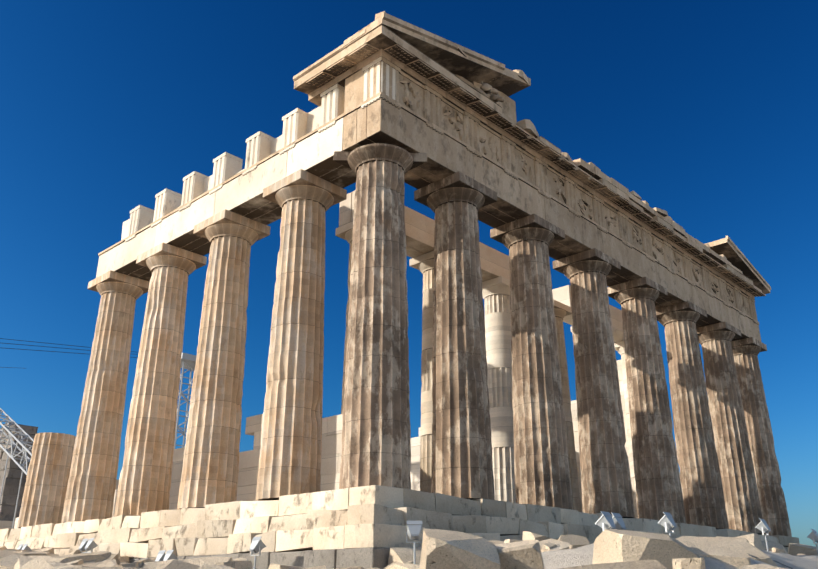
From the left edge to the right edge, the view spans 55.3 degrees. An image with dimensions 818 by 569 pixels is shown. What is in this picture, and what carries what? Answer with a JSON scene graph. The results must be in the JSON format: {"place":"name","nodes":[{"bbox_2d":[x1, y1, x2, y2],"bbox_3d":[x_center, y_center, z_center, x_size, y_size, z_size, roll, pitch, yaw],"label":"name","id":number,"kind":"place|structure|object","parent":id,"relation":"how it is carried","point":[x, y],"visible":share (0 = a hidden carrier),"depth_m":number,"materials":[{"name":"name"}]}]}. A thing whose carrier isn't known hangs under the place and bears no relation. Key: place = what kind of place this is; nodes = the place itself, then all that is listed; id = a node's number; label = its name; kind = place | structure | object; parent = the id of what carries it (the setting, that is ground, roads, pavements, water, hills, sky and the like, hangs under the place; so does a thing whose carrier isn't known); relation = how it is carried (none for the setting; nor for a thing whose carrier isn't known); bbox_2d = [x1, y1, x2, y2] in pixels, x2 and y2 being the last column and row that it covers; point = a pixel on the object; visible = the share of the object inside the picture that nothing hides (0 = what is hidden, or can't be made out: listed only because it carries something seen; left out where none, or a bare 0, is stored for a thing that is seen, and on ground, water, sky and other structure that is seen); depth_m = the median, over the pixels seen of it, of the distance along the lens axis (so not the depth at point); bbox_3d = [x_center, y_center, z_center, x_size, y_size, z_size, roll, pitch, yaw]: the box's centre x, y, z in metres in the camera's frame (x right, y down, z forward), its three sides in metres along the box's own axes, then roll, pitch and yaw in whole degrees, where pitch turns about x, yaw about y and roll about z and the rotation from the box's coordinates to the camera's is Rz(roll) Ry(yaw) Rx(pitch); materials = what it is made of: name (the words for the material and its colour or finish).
{"place":"outdoors","nodes":[
{"label":"outdoors","id":0,"kind":"place"},
{"bbox_2d":[0,423,37,520],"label":"crane","id":1,"kind":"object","parent":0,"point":[10,490],"depth_m":46.31,"materials":[{"name":"grey metal"}]},
{"bbox_2d":[0,338,137,367],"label":"cables","id":2,"kind":"object","parent":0,"point":[49,351],"visible":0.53,"depth_m":47.91,"materials":[{"name":"black metal"}]},
{"bbox_2d":[174,353,196,448],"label":"crane tower","id":3,"kind":"structure","parent":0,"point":[188,361],"depth_m":51.72,"materials":[{"name":"grey metal"}]},
{"bbox_2d":[0,0,817,546],"label":"sky","id":4,"kind":"structure","parent":0,"point":[706,111],"materials":[{"name":"blue"}]},
{"bbox_2d":[541,543,817,568],"bbox_3d":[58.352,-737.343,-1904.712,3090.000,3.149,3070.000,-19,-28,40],"label":"ground rock","id":5,"kind":"object","parent":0,"point":[573,557],"visible":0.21,"depth_m":15.53,"materials":[{"name":"beige stone"}]},
{"bbox_2d":[17,543,31,550],"bbox_3d":[-13.351,9.392,26.932,0.730,0.859,0.321,-19,-28,40],"label":"floodlight","id":6,"kind":"object","parent":5,"relation":"on","point":[23,547],"visible":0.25,"depth_m":26.89,"materials":[{"name":"grey metal"}]},
{"bbox_2d":[79,538,97,552],"bbox_3d":[-9.849,8.262,23.848,0.730,0.959,0.321,-19,-28,40],"label":"floodlight","id":7,"kind":"object","parent":5,"relation":"on","point":[90,544],"visible":0.94,"depth_m":23.81,"materials":[{"name":"grey metal"}]},
{"bbox_2d":[155,550,177,560],"bbox_3d":[-6.494,7.566,20.744,0.730,0.959,0.321,-19,-28,40],"label":"floodlight","id":8,"kind":"object","parent":5,"relation":"on","point":[168,555],"visible":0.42,"depth_m":20.77,"materials":[{"name":"grey metal"}]},
{"bbox_2d":[249,537,265,568],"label":"floodlight","id":9,"kind":"object","parent":5,"relation":"on","point":[257,545],"visible":1,"depth_m":18.26,"materials":[{"name":"grey metal"}]},
{"bbox_2d":[129,547,389,568],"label":"stone foundation","id":10,"kind":"object","parent":5,"relation":"on","point":[373,557],"visible":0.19,"depth_m":17.89,"materials":[{"name":"beige stone"}]},
{"bbox_2d":[0,485,799,558],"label":"stepped platform","id":11,"kind":"structure","parent":10,"relation":"on","point":[375,516],"depth_m":21.96,"materials":[{"name":"stone"}]},
{"bbox_2d":[0,528,817,568],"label":"rocky ground","id":12,"kind":"structure","parent":5,"relation":"on","point":[613,549],"depth_m":14.22,"materials":[{"name":"beige stone"}]},
{"bbox_2d":[406,521,422,563],"bbox_3d":[0.111,5.332,15.546,0.330,1.209,0.321,1,-21,-2],"label":"floodlight","id":13,"kind":"object","parent":5,"relation":"on","point":[414,531],"visible":0.98,"depth_m":15.61,"materials":[{"name":"grey metal"}]},
{"bbox_2d":[595,511,625,530],"bbox_3d":[3.893,4.796,14.914,0.321,0.859,0.730,-19,-28,40],"label":"floodlight","id":14,"kind":"object","parent":5,"relation":"on","point":[606,520],"visible":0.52,"depth_m":14.86,"materials":[{"name":"grey metal"}]},
{"bbox_2d":[658,512,676,535],"bbox_3d":[5.527,5.261,16.604,0.321,0.809,0.330,-19,-28,40],"label":"floodlight","id":15,"kind":"object","parent":5,"relation":"on","point":[666,521],"visible":0.81,"depth_m":16.59,"materials":[{"name":"grey metal"}]},
{"bbox_2d":[755,518,770,550],"bbox_3d":[9.303,6.595,20.405,0.321,0.909,0.330,-19,-28,40],"label":"floodlight","id":16,"kind":"object","parent":5,"relation":"on","point":[762,526],"visible":0.96,"depth_m":20.39,"materials":[{"name":"grey metal"}]},
{"bbox_2d":[749,554,792,568],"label":"ground cables","id":17,"kind":"object","parent":5,"relation":"on","point":[774,561],"visible":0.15,"depth_m":16.27,"materials":[{"name":"grey plastic"}]},
{"bbox_2d":[807,529,817,554],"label":"floodlight","id":18,"kind":"object","parent":5,"relation":"on","point":[813,535],"visible":0.94,"depth_m":22.80,"materials":[{"name":"grey metal"}]},
{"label":"stylobate floor","id":19,"kind":"structure","parent":0,"visible":0},
{"bbox_2d":[0,408,33,527],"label":"crane boom","id":20,"kind":"object","parent":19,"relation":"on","point":[25,450],"visible":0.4,"depth_m":42.81,"materials":[{"name":"grey paint"}]},
{"bbox_2d":[17,432,75,527],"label":"broken column","id":21,"kind":"structure","parent":19,"relation":"on","point":[45,488],"depth_m":34.29,"materials":[{"name":"stone"}]},
{"bbox_2d":[61,270,149,522],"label":"column","id":22,"kind":"structure","parent":19,"relation":"on","point":[90,492],"depth_m":32.60,"materials":[{"name":"stone"}]},
{"bbox_2d":[114,243,206,516],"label":"column","id":23,"kind":"structure","parent":19,"relation":"on","point":[144,485],"depth_m":29.86,"materials":[{"name":"stone"}]},
{"bbox_2d":[98,57,760,341],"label":"entablature","id":24,"kind":"structure","parent":23,"relation":"on","point":[446,136],"depth_m":29.06,"materials":[{"name":"beige stone"}]},
{"bbox_2d":[293,24,765,299],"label":"cornice","id":25,"kind":"structure","parent":24,"relation":"on","point":[339,65],"depth_m":27.18,"materials":[{"name":"stone"}]},
{"bbox_2d":[473,81,498,95],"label":"horse head helios","id":26,"kind":"object","parent":25,"relation":"on","point":[485,88],"visible":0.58,"depth_m":27.59,"materials":[{"name":"stone"}]},
{"bbox_2d":[489,93,504,102],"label":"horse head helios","id":27,"kind":"object","parent":25,"relation":"on","point":[495,98],"visible":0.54,"depth_m":28.03,"materials":[{"name":"stone"}]},
{"bbox_2d":[344,11,770,293],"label":"pediment remains","id":28,"kind":"object","parent":25,"relation":"on","point":[471,67],"visible":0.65,"depth_m":29.10,"materials":[{"name":"stone"}]},
{"bbox_2d":[0,414,342,528],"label":"wall","id":29,"kind":"structure","parent":19,"relation":"on","point":[331,451],"depth_m":29.39,"materials":[{"name":"stone"}]},
{"bbox_2d":[177,209,269,508],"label":"column","id":30,"kind":"structure","parent":19,"relation":"on","point":[210,471],"depth_m":27.10,"materials":[{"name":"stone"}]},
{"bbox_2d":[96,56,394,281],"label":"entablature","id":31,"kind":"structure","parent":30,"relation":"on","point":[242,194],"depth_m":28.57,"materials":[{"name":"beige stone"}]},
{"bbox_2d":[256,169,346,500],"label":"column","id":32,"kind":"structure","parent":19,"relation":"on","point":[290,454],"depth_m":24.33,"materials":[{"name":"stone"}]},
{"bbox_2d":[333,143,426,488],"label":"column","id":33,"kind":"structure","parent":19,"relation":"on","point":[376,438],"depth_m":21.84,"materials":[{"name":"stone"}]},
{"bbox_2d":[339,191,509,281],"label":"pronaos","id":34,"kind":"object","parent":19,"relation":"on","point":[419,228],"visible":0.19,"depth_m":32.06,"materials":[{"name":"stone"}]},
{"bbox_2d":[335,221,352,413],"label":"column","id":35,"kind":"structure","parent":34,"relation":"on","point":[345,232],"depth_m":29.58,"materials":[{"name":"stone"}]},
{"bbox_2d":[409,251,433,492],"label":"column","id":36,"kind":"structure","parent":34,"relation":"on","point":[424,264],"depth_m":31.09,"materials":[{"name":"stone"}]},
{"bbox_2d":[482,276,515,502],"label":"column","id":37,"kind":"structure","parent":34,"relation":"on","point":[496,294],"depth_m":33.82,"materials":[{"name":"stone"}]},
{"bbox_2d":[410,285,630,511],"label":"wall","id":38,"kind":"structure","parent":34,"relation":"on","point":[562,294],"depth_m":44.48,"materials":[{"name":"stone"}]},
{"bbox_2d":[553,300,580,511],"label":"column","id":39,"kind":"structure","parent":34,"relation":"on","point":[561,311],"depth_m":36.71,"materials":[{"name":"stone"}]},
{"bbox_2d":[614,340,637,517],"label":"column","id":40,"kind":"structure","parent":34,"relation":"on","point":[619,346],"depth_m":42.94,"materials":[{"name":"stone"}]},
{"bbox_2d":[414,171,496,499],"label":"facade column","id":41,"kind":"structure","parent":19,"relation":"on","point":[462,465],"depth_m":24.47,"materials":[{"name":"stone"}]},
{"bbox_2d":[490,214,572,509],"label":"facade column","id":42,"kind":"structure","parent":19,"relation":"on","point":[542,471],"depth_m":27.43,"materials":[{"name":"stone"}]},
{"bbox_2d":[553,248,634,517],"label":"facade column","id":43,"kind":"structure","parent":19,"relation":"on","point":[606,485],"depth_m":30.37,"materials":[{"name":"stone"}]},
{"bbox_2d":[607,277,685,522],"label":"facade column","id":44,"kind":"structure","parent":19,"relation":"on","point":[658,481],"depth_m":33.32,"materials":[{"name":"stone"}]},
{"bbox_2d":[655,301,728,528],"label":"facade column","id":45,"kind":"structure","parent":19,"relation":"on","point":[701,484],"depth_m":36.25,"materials":[{"name":"stone"}]},
{"bbox_2d":[696,322,764,534],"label":"facade column","id":46,"kind":"structure","parent":19,"relation":"on","point":[739,484],"depth_m":39.22,"materials":[{"name":"stone"}]},
{"bbox_2d":[731,337,791,536],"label":"facade column","id":47,"kind":"structure","parent":19,"relation":"on","point":[746,351],"depth_m":41.70,"materials":[{"name":"stone"}]}
]}

